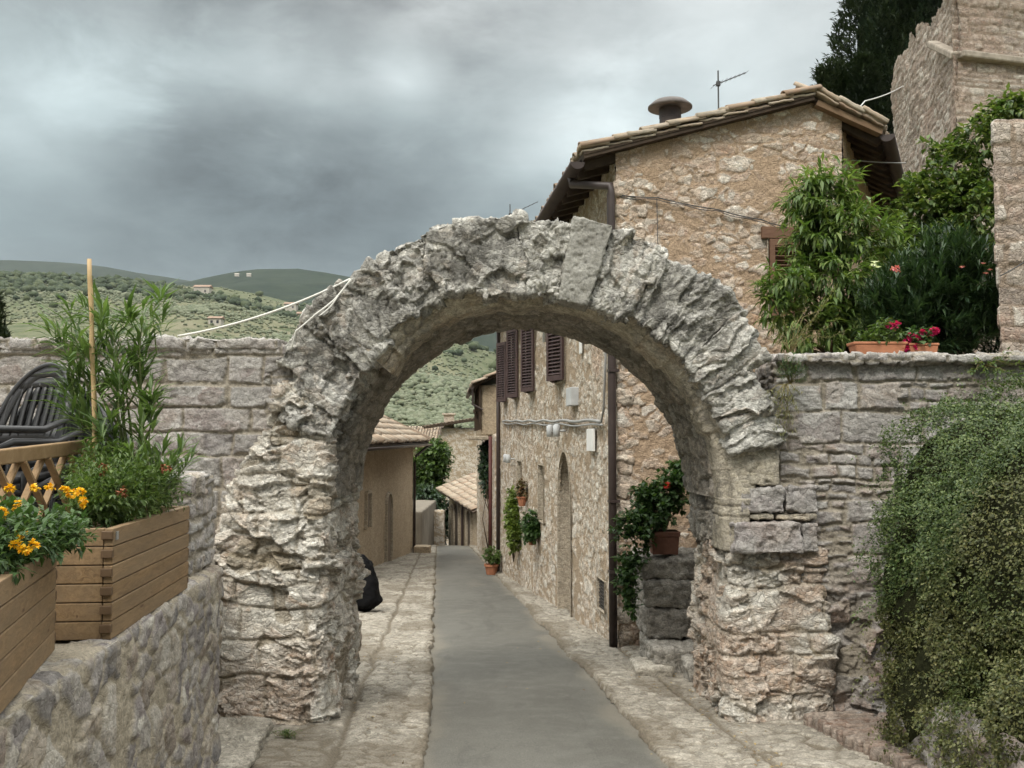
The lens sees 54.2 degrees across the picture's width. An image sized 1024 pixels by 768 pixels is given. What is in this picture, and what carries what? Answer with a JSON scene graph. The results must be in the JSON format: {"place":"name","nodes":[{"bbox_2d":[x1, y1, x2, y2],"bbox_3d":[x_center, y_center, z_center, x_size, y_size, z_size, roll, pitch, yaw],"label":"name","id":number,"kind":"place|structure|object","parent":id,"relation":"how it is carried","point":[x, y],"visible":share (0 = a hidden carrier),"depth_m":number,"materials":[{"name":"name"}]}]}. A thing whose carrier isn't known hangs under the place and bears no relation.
{"place":"outdoors","nodes":[
{"label":"outdoors","id":0,"kind":"place"},
{"bbox_2d":[0,260,188,284],"bbox_3d":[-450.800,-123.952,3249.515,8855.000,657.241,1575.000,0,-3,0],"label":"ridge","id":1,"kind":"structure","parent":0,"point":[41,267],"depth_m":3492.58,"materials":[{"name":"green plant"}]},
{"bbox_2d":[1,279,495,427],"bbox_3d":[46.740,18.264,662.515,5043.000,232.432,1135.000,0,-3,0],"label":"hill","id":2,"kind":"structure","parent":0,"point":[176,330],"depth_m":533.19,"materials":[{"name":"green plant"}]},
{"bbox_2d":[193,285,212,293],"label":"farmhouse","id":3,"kind":"object","parent":2,"relation":"on","point":[204,289],"visible":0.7,"depth_m":712.96,"materials":[{"name":"paint"}]},
{"bbox_2d":[207,316,224,325],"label":"farmhouse","id":4,"kind":"object","parent":2,"relation":"on","point":[217,320],"visible":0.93,"depth_m":482.70,"materials":[{"name":"paint"}]},
{"bbox_2d":[0,269,495,377],"bbox_3d":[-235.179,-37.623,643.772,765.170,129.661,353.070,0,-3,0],"label":"hill scrub","id":5,"kind":"object","parent":2,"relation":"on","point":[15,280],"visible":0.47,"depth_m":724.64,"materials":[{"name":"green plant"}]},
{"bbox_2d":[2,283,494,427],"bbox_3d":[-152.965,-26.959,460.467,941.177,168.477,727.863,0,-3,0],"label":"olive grove","id":6,"kind":"object","parent":2,"relation":"on","point":[439,389],"visible":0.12,"depth_m":495.36,"materials":[{"name":"green plant"}]},
{"bbox_2d":[283,302,298,310],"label":"farmhouse","id":7,"kind":"object","parent":2,"relation":"on","point":[293,307],"visible":0.62,"depth_m":758.16,"materials":[{"name":"paint"}]},
{"bbox_2d":[177,269,495,351],"bbox_3d":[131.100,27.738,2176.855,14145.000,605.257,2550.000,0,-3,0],"label":"forest hill","id":8,"kind":"structure","parent":0,"point":[290,285],"depth_m":2106.10,"materials":[{"name":"green plant"}]},
{"bbox_2d":[250,545,436,767],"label":"pavement","id":9,"kind":"structure","parent":0,"point":[400,711],"depth_m":8.35,"materials":[{"name":"stone"}]},
{"bbox_2d":[218,717,237,733],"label":"stone slab","id":10,"kind":"structure","parent":9,"relation":"on","point":[225,723],"depth_m":6.89,"materials":[{"name":"grey stone"}]},
{"bbox_2d":[217,715,273,767],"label":"stone slab","id":11,"kind":"structure","parent":9,"relation":"on","point":[243,740],"depth_m":6.50,"materials":[{"name":"grey stone"}]},
{"bbox_2d":[270,729,301,739],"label":"wall weed","id":12,"kind":"object","parent":9,"relation":"on","point":[286,732],"depth_m":6.89,"materials":[{"name":"green plant"}]},
{"bbox_2d":[356,554,382,611],"bbox_3d":[-2.250,3.078,15.458,0.509,0.906,0.540,0,-3,0],"label":"rubbish sack","id":13,"kind":"object","parent":9,"relation":"on","point":[371,599],"visible":0.59,"depth_m":15.27,"materials":[{"name":"black plastic"}]},
{"bbox_2d":[413,436,455,497],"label":"bushy tree","id":14,"kind":"object","parent":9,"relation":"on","point":[432,462],"visible":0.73,"depth_m":52.15,"materials":[{"name":"green plant"}]},
{"bbox_2d":[0,0,861,280],"label":"sky","id":15,"kind":"structure","parent":0,"point":[190,140],"materials":[{"name":"grey"}]},
{"bbox_2d":[423,545,667,767],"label":"road","id":16,"kind":"structure","parent":0,"point":[554,714],"depth_m":8.67,"materials":[{"name":"grey asphalt"}]},
{"bbox_2d":[484,563,498,574],"bbox_3d":[-0.515,4.633,24.980,0.367,0.270,0.367,0,-3,0],"label":"flower pot","id":17,"kind":"object","parent":16,"relation":"on","point":[491,569],"visible":0.96,"depth_m":24.86,"materials":[{"name":"ceramic"}]},
{"bbox_2d":[481,545,501,564],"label":"pot shrub","id":18,"kind":"object","parent":17,"relation":"in","point":[494,558],"visible":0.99,"depth_m":24.91,"materials":[{"name":"green plant"}]},
{"bbox_2d":[469,545,892,767],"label":"pavement","id":19,"kind":"structure","parent":0,"point":[667,725],"depth_m":7.41,"materials":[{"name":"stone"}]},
{"bbox_2d":[466,371,495,559],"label":"gallery house","id":20,"kind":"structure","parent":19,"relation":"on","point":[482,391],"depth_m":28.20,"materials":[{"name":"stone"}]},
{"bbox_2d":[476,440,488,548],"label":"ivy","id":21,"kind":"object","parent":20,"relation":"attached to","point":[483,466],"visible":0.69,"depth_m":28.70,"materials":[{"name":"green plant"}]},
{"bbox_2d":[297,624,782,767],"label":"fallen leaves","id":22,"kind":"object","parent":19,"relation":"on","point":[781,764],"visible":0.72,"depth_m":7.37,"materials":[{"name":"brown plant"}]},
{"bbox_2d":[629,656,673,678],"bbox_3d":[1.346,2.871,9.703,0.382,0.393,0.625,0,-3,0],"label":"doorstep","id":23,"kind":"object","parent":19,"relation":"on","point":[641,666],"visible":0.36,"depth_m":9.42,"materials":[{"name":"stone"}]},
{"bbox_2d":[632,546,694,681],"bbox_3d":[1.718,2.479,10.178,0.840,1.466,2.056,0,-3,0],"label":"stone stair","id":24,"kind":"object","parent":19,"relation":"on","point":[663,622],"visible":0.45,"depth_m":10.11,"materials":[{"name":"grey stone"}]},
{"bbox_2d":[649,529,679,554],"bbox_3d":[1.576,1.638,10.375,0.305,0.240,0.264,0,-3,0],"label":"terracotta trough","id":25,"kind":"object","parent":24,"relation":"on","point":[667,541],"visible":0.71,"depth_m":10.26,"materials":[{"name":"ceramic"}]},
{"bbox_2d":[607,455,689,621],"bbox_3d":[1.505,1.562,10.382,1.266,1.704,0.644,3,-4,-44],"label":"trailing geranium","id":26,"kind":"object","parent":25,"relation":"in","point":[651,511],"visible":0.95,"depth_m":10.19,"materials":[{"name":"green plant"}]},
{"bbox_2d":[803,710,927,767],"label":"brick step","id":27,"kind":"object","parent":19,"relation":"on","point":[849,730],"visible":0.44,"depth_m":6.74,"materials":[{"name":"stone"}]},
{"bbox_2d":[890,0,1023,354],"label":"castle tower","id":28,"kind":"structure","parent":0,"point":[957,60],"depth_m":17.86,"materials":[{"name":"stone"}]},
{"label":"hillside","id":29,"kind":"structure","parent":0,"visible":0},
{"bbox_2d":[809,55,848,95],"bbox_3d":[8.941,-4.993,27.838,2.110,8.284,2.266,0,-3,0],"label":"pine tree","id":30,"kind":"object","parent":29,"relation":"on","point":[830,77],"visible":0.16,"depth_m":27.68,"materials":[{"name":"green plant"}]},
{"bbox_2d":[841,50,893,133],"bbox_3d":[9.739,-5.035,27.408,2.820,8.334,3.003,0,-3,0],"label":"cypress","id":31,"kind":"object","parent":29,"relation":"on","point":[864,81],"visible":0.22,"depth_m":27.14,"materials":[{"name":"green plant"}]},
{"bbox_2d":[820,0,942,127],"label":"cypress","id":32,"kind":"object","parent":29,"relation":"on","point":[883,29],"visible":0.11,"depth_m":28.60,"materials":[{"name":"green plant"}]},
{"bbox_3d":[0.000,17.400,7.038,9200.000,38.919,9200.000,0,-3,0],"label":"ground","id":33,"kind":"structure","parent":0,"visible":0},
{"bbox_2d":[0,291,13,338],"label":"cypress","id":34,"kind":"object","parent":33,"relation":"on","point":[5,332],"visible":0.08,"depth_m":15.10,"materials":[{"name":"green plant"}]},
{"bbox_2d":[0,333,293,534],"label":"stone wall","id":35,"kind":"structure","parent":33,"relation":"on","point":[221,396],"depth_m":7.62,"materials":[{"name":"grey stone"}]},
{"bbox_2d":[356,415,431,566],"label":"stucco house","id":36,"kind":"structure","parent":33,"relation":"on","point":[386,500],"depth_m":30.69,"materials":[{"name":"beige paint"}]},
{"bbox_2d":[364,490,371,528],"bbox_3d":[-3.858,3.361,26.804,0.101,0.985,0.772,0,-3,1],"label":"window frame","id":37,"kind":"structure","parent":36,"relation":"in","point":[370,491],"depth_m":26.44,"materials":[{"name":"wood"}]},
{"bbox_2d":[368,494,369,526],"bbox_3d":[-3.880,3.379,26.803,0.056,0.950,0.700,0,-3,0],"label":"window","id":38,"kind":"structure","parent":36,"relation":"in","point":[368,494],"depth_m":26.92,"materials":[{"name":"grey wood"}]},
{"bbox_2d":[387,495,390,560],"bbox_3d":[-3.805,4.418,30.701,0.061,2.150,1.200,0,-3,0],"label":"door","id":39,"kind":"structure","parent":36,"relation":"in","point":[389,500],"depth_m":30.94,"materials":[{"name":"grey wood"}]},
{"bbox_2d":[413,545,430,552],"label":"stone block","id":40,"kind":"structure","parent":33,"relation":"on","point":[421,548],"depth_m":36.57,"materials":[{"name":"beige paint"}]},
{"bbox_2d":[408,426,443,459],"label":"cream house","id":41,"kind":"structure","parent":33,"relation":"on","point":[434,432],"depth_m":74.52,"materials":[{"name":"tile"}]},
{"bbox_2d":[416,500,436,544],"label":"garden wall","id":42,"kind":"structure","parent":33,"relation":"on","point":[425,509],"depth_m":42.70,"materials":[{"name":"beige paint"}]},
{"bbox_2d":[416,483,445,509],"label":"dark shrub","id":43,"kind":"object","parent":42,"relation":"on","point":[427,492],"visible":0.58,"depth_m":48.25,"materials":[{"name":"green plant"}]},
{"bbox_2d":[434,509,445,545],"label":"gate post","id":44,"kind":"object","parent":33,"relation":"on","point":[439,528],"visible":0.25,"depth_m":46.51,"materials":[{"name":"stone"}]},
{"bbox_2d":[441,496,448,544],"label":"dark shrub","id":45,"kind":"object","parent":33,"relation":"on","point":[446,507],"visible":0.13,"depth_m":50.37,"materials":[{"name":"green plant"}]},
{"bbox_2d":[422,413,476,544],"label":"pale stone house","id":46,"kind":"structure","parent":33,"relation":"on","point":[464,447],"depth_m":59.88,"materials":[{"name":"beige stone"}]},
{"bbox_2d":[435,471,476,545],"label":"tiled house","id":47,"kind":"structure","parent":33,"relation":"on","point":[460,493],"depth_m":47.49,"materials":[{"name":"beige paint"}]},
{"bbox_2d":[450,511,450,544],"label":"door","id":48,"kind":"structure","parent":47,"relation":"in","point":[450,511],"depth_m":49.68,"materials":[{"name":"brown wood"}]},
{"bbox_2d":[455,504,457,544],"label":"door","id":49,"kind":"structure","parent":47,"relation":"in","point":[456,509],"depth_m":48.31,"materials":[{"name":"brown wood"}]},
{"bbox_2d":[468,511,469,545],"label":"door","id":50,"kind":"structure","parent":47,"relation":"in","point":[468,511],"depth_m":45.68,"materials":[{"name":"brown wood"}]},
{"bbox_2d":[213,209,841,725],"bbox_3d":[0.053,0.873,8.249,4.942,4.316,1.850,0,-3,0],"label":"stone gateway","id":51,"kind":"object","parent":33,"relation":"on","point":[681,343],"visible":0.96,"depth_m":7.51,"materials":[{"name":"stone"}]},
{"bbox_2d":[178,278,351,349],"bbox_3d":[-1.855,-0.521,7.500,1.325,0.537,0.101,0,-3,7],"label":"rope","id":52,"kind":"object","parent":51,"relation":"attached to","point":[289,305],"visible":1,"depth_m":7.48,"materials":[{"name":"white fabric"}]},
{"bbox_2d":[764,384,802,440],"bbox_3d":[2.005,0.211,7.449,0.317,0.436,0.131,0,-3,7],"label":"wall weed","id":53,"kind":"object","parent":51,"relation":"attached to","point":[784,386],"depth_m":7.45,"materials":[{"name":"green plant"}]},
{"bbox_2d":[772,352,807,383],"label":"wall weed","id":54,"kind":"object","parent":51,"relation":"attached to","point":[791,373],"depth_m":7.49,"materials":[{"name":"green plant"}]},
{"bbox_2d":[496,81,913,648],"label":"stone house","id":55,"kind":"structure","parent":33,"relation":"on","point":[585,438],"depth_m":11.99,"materials":[{"name":"beige stone"}]},
{"bbox_2d":[501,485,521,561],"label":"climbing plant","id":56,"kind":"object","parent":55,"relation":"attached to","point":[510,519],"visible":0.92,"depth_m":21.25,"materials":[{"name":"green plant"}]},
{"bbox_2d":[513,329,519,399],"bbox_3d":[0.225,-0.442,21.971,0.285,1.560,0.969,0,-3,-6],"label":"window","id":57,"kind":"structure","parent":55,"relation":"in","point":[519,329],"depth_m":21.52,"materials":[{"name":"wood"}]},
{"bbox_2d":[517,460,522,507],"bbox_3d":[0.269,2.118,21.275,0.255,0.988,0.753,0,-3,-6],"label":"window","id":58,"kind":"structure","parent":55,"relation":"in","point":[519,463],"depth_m":21.63,"materials":[{"name":"stone"}]},
{"bbox_2d":[516,496,527,505],"bbox_3d":[0.202,2.331,19.888,0.224,0.190,0.230,-3,-4,38],"label":"wall pot","id":59,"kind":"object","parent":55,"relation":"attached to","point":[522,501],"depth_m":19.82,"materials":[{"name":"ceramic"}]},
{"bbox_2d":[514,478,527,499],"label":"wall geranium","id":60,"kind":"object","parent":59,"relation":"in","point":[521,490],"depth_m":19.85,"materials":[{"name":"green plant"}]},
{"bbox_2d":[528,330,536,394],"bbox_3d":[0.511,-0.657,19.303,0.285,1.695,1.022,0,-3,-6],"label":"window","id":61,"kind":"structure","parent":55,"relation":"in","point":[535,332],"depth_m":18.90,"materials":[{"name":"wood"}]},
{"bbox_2d":[538,464,545,523],"bbox_3d":[0.632,1.953,17.879,0.255,1.040,0.753,0,-3,-6],"label":"window","id":62,"kind":"structure","parent":55,"relation":"in","point":[541,468],"depth_m":18.21,"materials":[{"name":"stone"}]},
{"bbox_2d":[554,334,566,384],"bbox_3d":[0.885,-0.852,15.809,0.285,1.695,1.022,0,-3,-6],"label":"window","id":63,"kind":"structure","parent":55,"relation":"in","point":[565,338],"depth_m":15.52,"materials":[{"name":"wood"}]},
{"bbox_2d":[713,70,748,107],"bbox_3d":[3.447,-4.480,15.814,0.567,0.961,0.320,1,-3,-11],"label":"roof aerial","id":64,"kind":"object","parent":55,"relation":"on","point":[718,83],"visible":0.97,"depth_m":15.79,"materials":[{"name":"grey metal"}]},
{"bbox_2d":[768,243,791,310],"bbox_3d":[3.203,-1.241,12.092,0.368,0.930,0.039,0,-3,0],"label":"window pane","id":65,"kind":"structure","parent":55,"relation":"in","point":[768,243],"depth_m":12.10,"materials":[{"name":"black glass"}]},
{"bbox_2d":[767,238,794,318],"bbox_3d":[3.215,-1.247,11.985,0.396,0.967,0.235,0,-3,-6],"label":"window","id":66,"kind":"structure","parent":55,"relation":"in","point":[767,238],"depth_m":11.86,"materials":[{"name":"wood"}]},
{"bbox_2d":[852,159,905,162],"bbox_3d":[4.639,-2.809,12.626,0.848,0.060,0.013,1,-3,-21],"label":"overhead wire","id":67,"kind":"object","parent":55,"relation":"attached to","point":[879,162],"visible":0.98,"depth_m":12.62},
{"bbox_2d":[860,86,902,105],"bbox_3d":[5.788,-4.458,15.788,0.064,3.031,7.834,-2,-4,27],"label":"overhead wire","id":68,"kind":"object","parent":55,"relation":"attached to","point":[879,96],"visible":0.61,"depth_m":15.72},
{"bbox_3d":[0.386,2.840,18.257,0.255,0.190,0.224,0,-3,0],"label":"wall pot","id":69,"kind":"object","parent":55,"relation":"attached to","visible":0},
{"bbox_2d":[517,509,541,544],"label":"wall geranium","id":70,"kind":"object","parent":69,"relation":"in","point":[531,529],"depth_m":18.06,"materials":[{"name":"green plant"}]},
{"bbox_2d":[755,350,1023,716],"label":"stone wall","id":71,"kind":"structure","parent":33,"relation":"on","point":[847,403],"depth_m":7.64,"materials":[{"name":"grey stone"}]},
{"bbox_2d":[764,284,845,351],"bbox_3d":[2.362,-0.524,8.051,0.644,0.541,0.235,0,-3,0],"label":"wall weed","id":72,"kind":"object","parent":71,"relation":"on","point":[792,347],"depth_m":8.02,"materials":[{"name":"green plant"}]},
{"bbox_2d":[846,341,907,353],"bbox_3d":[2.879,-0.275,7.888,0.426,0.107,0.182,0,-3,0],"label":"terracotta trough","id":73,"kind":"object","parent":71,"relation":"on","point":[864,347],"visible":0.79,"depth_m":7.81,"materials":[{"name":"ceramic"}]},
{"bbox_2d":[854,317,908,345],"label":"geranium","id":74,"kind":"object","parent":73,"relation":"in","point":[879,332],"visible":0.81,"depth_m":7.86,"materials":[{"name":"green plant"}]},
{"bbox_2d":[907,343,938,351],"bbox_3d":[3.218,-0.270,7.887,0.243,0.097,0.172,0,-3,0],"label":"terracotta trough","id":75,"kind":"object","parent":71,"relation":"on","point":[933,347],"visible":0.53,"depth_m":7.81,"materials":[{"name":"ceramic"}]},
{"bbox_2d":[885,320,940,352],"bbox_3d":[3.137,-0.368,7.887,0.433,0.260,0.264,0,-3,0],"label":"geranium","id":76,"kind":"object","parent":75,"relation":"in","point":[916,338],"visible":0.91,"depth_m":7.82,"materials":[{"name":"pink plant"}]},
{"bbox_2d":[965,347,1023,380],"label":"wall weed","id":77,"kind":"object","parent":71,"relation":"on","point":[988,366],"depth_m":7.54,"materials":[{"name":"green plant"}]},
{"bbox_2d":[906,701,1023,767],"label":"retaining wall","id":78,"kind":"structure","parent":33,"relation":"on","point":[1018,764],"depth_m":5.44,"materials":[{"name":"stone"}]},
{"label":"garden bed","id":79,"kind":"structure","parent":33,"relation":"on","visible":0},
{"bbox_2d":[745,151,925,353],"bbox_3d":[3.185,-1.156,9.719,1.927,2.271,1.396,0,-3,0],"label":"peach tree","id":80,"kind":"object","parent":79,"relation":"on","point":[825,240],"visible":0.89,"depth_m":9.56,"materials":[{"name":"green plant"}]},
{"bbox_2d":[849,213,999,354],"bbox_3d":[3.789,-0.805,8.950,1.601,1.543,1.171,0,-3,0],"label":"dark oleander","id":81,"kind":"object","parent":79,"relation":"on","point":[933,295],"visible":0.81,"depth_m":8.71,"materials":[{"name":"green plant"}]},
{"bbox_2d":[890,265,899,271],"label":"pink flower stem","id":82,"kind":"object","parent":81,"relation":"on","point":[895,267],"visible":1,"depth_m":8.50,"materials":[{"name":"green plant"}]},
{"bbox_2d":[871,83,1023,348],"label":"creeper","id":83,"kind":"object","parent":79,"relation":"on","point":[968,196],"visible":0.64,"depth_m":10.45,"materials":[{"name":"green plant"}]},
{"bbox_2d":[990,119,1023,352],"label":"masonry pier","id":84,"kind":"structure","parent":79,"relation":"on","point":[1007,141],"depth_m":8.18,"materials":[{"name":"stone"}]},
{"bbox_2d":[1000,262,1023,275],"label":"overhead wire","id":85,"kind":"object","parent":84,"relation":"attached to","point":[1012,269],"visible":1,"depth_m":8.06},
{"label":"terrace","id":86,"kind":"structure","parent":0,"visible":0},
{"bbox_2d":[48,428,129,511],"bbox_3d":[-2.485,0.723,5.472,0.669,1.062,0.748,-1,-4,24],"label":"stacked chair","id":87,"kind":"object","parent":86,"relation":"on","point":[52,500],"depth_m":5.07,"materials":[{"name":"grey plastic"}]},
{"bbox_2d":[29,415,119,523],"bbox_3d":[-2.519,0.657,5.398,0.669,1.062,0.748,-1,-4,24],"label":"stacked chair","id":88,"kind":"object","parent":87,"relation":"on","point":[43,483],"visible":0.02,"depth_m":5.09,"materials":[{"name":"grey plastic"}]},
{"bbox_2d":[11,401,107,516],"bbox_3d":[-2.554,0.590,5.324,0.669,1.062,0.748,-1,-4,24],"label":"stacked chair","id":89,"kind":"object","parent":88,"relation":"on","point":[24,480],"visible":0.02,"depth_m":5.01,"materials":[{"name":"grey plastic"}]},
{"bbox_2d":[4,388,91,513],"bbox_3d":[-2.588,0.524,5.250,0.669,1.062,0.748,-1,-4,24],"label":"stacked chair","id":90,"kind":"object","parent":89,"relation":"on","point":[8,466],"visible":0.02,"depth_m":5.40,"materials":[{"name":"grey plastic"}]},
{"bbox_2d":[0,377,82,508],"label":"stacked chair","id":91,"kind":"object","parent":90,"relation":"on","point":[73,435],"visible":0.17,"depth_m":5.16,"materials":[{"name":"grey plastic"}]},
{"bbox_2d":[0,362,71,508],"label":"stacked chair","id":92,"kind":"object","parent":91,"relation":"on","point":[31,380],"visible":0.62,"depth_m":5.38,"materials":[{"name":"grey plastic"}]},
{"bbox_2d":[0,470,223,767],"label":"parapet wall","id":93,"kind":"structure","parent":86,"relation":"on","point":[142,692],"depth_m":4.17,"materials":[{"name":"stone"}]},
{"bbox_2d":[0,552,57,713],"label":"planter box","id":94,"kind":"object","parent":93,"relation":"on","point":[27,624],"visible":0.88,"depth_m":3.00,"materials":[{"name":"wood"},{"name":"soil"}]},
{"bbox_2d":[0,482,101,585],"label":"marigold","id":95,"kind":"object","parent":94,"relation":"on","point":[52,533],"visible":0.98,"depth_m":3.12,"materials":[{"name":"green plant"}]},
{"bbox_2d":[0,440,91,519],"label":"trellis","id":96,"kind":"object","parent":93,"relation":"on","point":[22,456],"visible":0.21,"depth_m":4.27,"materials":[{"name":"brown wood"}]},
{"bbox_2d":[54,506,189,640],"bbox_3d":[-1.770,0.798,4.398,0.407,0.434,1.348,0,-3,-6],"label":"planter box","id":97,"kind":"object","parent":93,"relation":"on","point":[120,578],"visible":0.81,"depth_m":3.89,"materials":[{"name":"wood"},{"name":"soil"}]},
{"bbox_2d":[87,259,96,464],"bbox_3d":[-1.897,-0.010,4.533,0.028,1.115,0.087,-3,-4,38],"label":"bamboo cane","id":98,"kind":"object","parent":97,"relation":"in","point":[91,327],"visible":0.68,"depth_m":4.53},
{"bbox_2d":[19,276,179,461],"bbox_3d":[-1.912,0.007,4.616,0.772,1.073,0.546,0,-3,0],"label":"oleander","id":99,"kind":"object","parent":97,"relation":"in","point":[117,380],"visible":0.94,"depth_m":4.61,"materials":[{"name":"green plant"}]},
{"bbox_2d":[54,431,192,527],"bbox_3d":[-1.742,0.430,4.343,0.536,0.467,0.993,0,-3,0],"label":"shrub","id":100,"kind":"object","parent":97,"relation":"in","point":[117,489],"visible":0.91,"depth_m":4.20,"materials":[{"name":"green plant"}]},
{"bbox_2d":[109,384,205,515],"bbox_3d":[-1.608,0.308,4.557,0.239,0.622,0.579,-2,-4,30],"label":"oleander","id":101,"kind":"object","parent":97,"relation":"in","point":[173,461],"visible":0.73,"depth_m":4.56,"materials":[{"name":"green plant"}]},
{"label":"bank","id":102,"kind":"structure","parent":0,"visible":0},
{"bbox_2d":[845,366,1023,767],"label":"trailing shrub","id":103,"kind":"object","parent":102,"relation":"on","point":[952,606],"visible":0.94,"depth_m":6.01,"materials":[{"name":"green plant"}]}
]}

